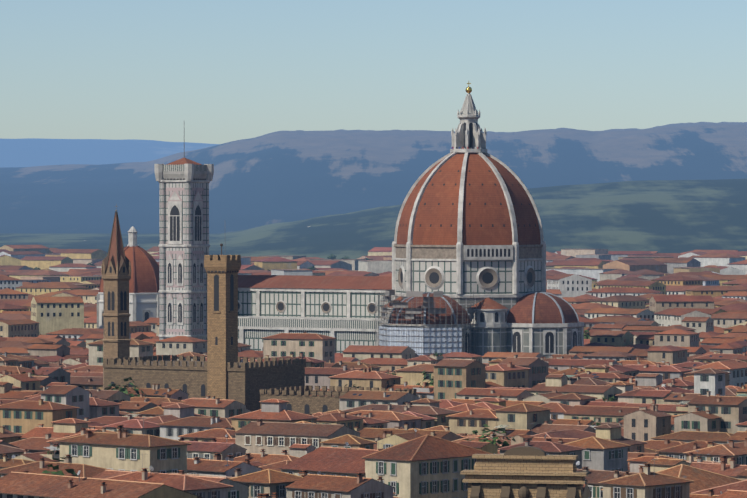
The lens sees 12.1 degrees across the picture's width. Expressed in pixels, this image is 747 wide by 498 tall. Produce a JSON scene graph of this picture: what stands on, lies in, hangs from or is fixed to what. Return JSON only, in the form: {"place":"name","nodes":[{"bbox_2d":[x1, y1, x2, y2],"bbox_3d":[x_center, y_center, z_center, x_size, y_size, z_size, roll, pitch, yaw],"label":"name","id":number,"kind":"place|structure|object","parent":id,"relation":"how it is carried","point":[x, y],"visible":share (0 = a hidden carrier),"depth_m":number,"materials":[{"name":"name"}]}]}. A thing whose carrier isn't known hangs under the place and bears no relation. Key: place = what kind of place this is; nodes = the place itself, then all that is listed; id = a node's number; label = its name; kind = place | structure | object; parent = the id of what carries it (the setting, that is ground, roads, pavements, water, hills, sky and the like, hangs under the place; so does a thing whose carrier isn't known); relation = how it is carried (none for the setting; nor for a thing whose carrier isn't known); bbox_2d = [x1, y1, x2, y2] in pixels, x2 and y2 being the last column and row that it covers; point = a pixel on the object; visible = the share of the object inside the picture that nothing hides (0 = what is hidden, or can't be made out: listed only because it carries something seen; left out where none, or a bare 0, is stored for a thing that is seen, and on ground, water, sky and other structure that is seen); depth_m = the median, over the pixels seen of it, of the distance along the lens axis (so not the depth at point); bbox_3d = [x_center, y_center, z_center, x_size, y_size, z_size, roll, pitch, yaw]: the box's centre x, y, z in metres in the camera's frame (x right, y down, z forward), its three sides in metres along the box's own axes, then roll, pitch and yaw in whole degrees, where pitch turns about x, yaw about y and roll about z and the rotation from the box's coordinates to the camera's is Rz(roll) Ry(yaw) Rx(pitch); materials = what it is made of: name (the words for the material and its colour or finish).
{"place":"outdoors","nodes":[
{"label":"outdoors","id":0,"kind":"place"},
{"bbox_2d":[0,138,218,166],"bbox_3d":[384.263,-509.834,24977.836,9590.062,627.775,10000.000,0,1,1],"label":"hill","id":1,"kind":"structure","parent":0,"point":[28,152],"depth_m":24190.66,"materials":[{"name":"blue"}]},
{"bbox_2d":[0,122,746,232],"bbox_3d":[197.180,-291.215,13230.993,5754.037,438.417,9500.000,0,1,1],"label":"hill","id":2,"kind":"structure","parent":0,"point":[278,177],"depth_m":11479.08,"materials":[{"name":"blue"}]},
{"bbox_2d":[0,178,746,258],"bbox_3d":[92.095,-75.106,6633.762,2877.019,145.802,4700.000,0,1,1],"label":"hill","id":3,"kind":"structure","parent":0,"point":[671,216],"depth_m":5648.53,"materials":[{"name":"green plant"}]},
{"bbox_2d":[0,0,746,143],"label":"sky","id":4,"kind":"structure","parent":0,"point":[191,71],"materials":[{"name":"blue"}]},
{"label":"ground","id":5,"kind":"structure","parent":0,"visible":0},
{"bbox_2d":[101,206,130,388],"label":"badia tower","id":6,"kind":"structure","parent":5,"relation":"on","point":[116,273],"depth_m":1018.44,"materials":[{"name":"stone"}]},
{"bbox_2d":[97,226,158,328],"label":"domed chapel","id":7,"kind":"structure","parent":5,"relation":"on","point":[143,293],"depth_m":1626.46,"materials":[{"name":"paint"}]},
{"bbox_2d":[154,145,213,339],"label":"campanile","id":8,"kind":"structure","parent":5,"relation":"on","point":[184,245],"depth_m":1317.43,"materials":[{"name":"stone"}]},
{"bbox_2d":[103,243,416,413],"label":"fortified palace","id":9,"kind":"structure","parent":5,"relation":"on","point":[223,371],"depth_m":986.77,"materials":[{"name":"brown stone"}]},
{"bbox_2d":[0,332,746,457],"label":"city buildings","id":10,"kind":"structure","parent":5,"relation":"on","point":[652,408],"depth_m":910.01,"materials":[{"name":"red tile"}]},
{"bbox_2d":[0,417,746,497],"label":"city","id":11,"kind":"object","parent":5,"relation":"on","point":[259,458],"visible":1,"depth_m":617.22,"materials":[{"name":"stone"}]},
{"bbox_2d":[0,245,746,334],"bbox_3d":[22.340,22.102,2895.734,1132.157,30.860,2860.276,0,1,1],"label":"city","id":12,"kind":"object","parent":5,"relation":"on","point":[592,287],"visible":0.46,"depth_m":2373.60,"materials":[{"name":"red tile"}]},
{"bbox_2d":[0,317,746,372],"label":"city","id":13,"kind":"object","parent":5,"relation":"on","point":[690,338],"visible":0.31,"depth_m":1278.92,"materials":[{"name":"red tile"}]},
{"bbox_2d":[16,254,744,476],"bbox_3d":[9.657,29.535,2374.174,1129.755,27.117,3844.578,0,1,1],"label":"city trees","id":14,"kind":"object","parent":5,"relation":"on","point":[431,383],"visible":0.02,"depth_m":927.26,"materials":[{"name":"green plant"}]},
{"bbox_2d":[238,81,583,358],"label":"cathedral","id":15,"kind":"structure","parent":5,"relation":"on","point":[468,219],"depth_m":1277.09,"materials":[{"name":"stone"}]},
{"bbox_2d":[375,290,481,354],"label":"scaffolding","id":16,"kind":"object","parent":15,"relation":"attached to","point":[426,341],"visible":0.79,"depth_m":1254.78,"materials":[{"name":"grey metal"}]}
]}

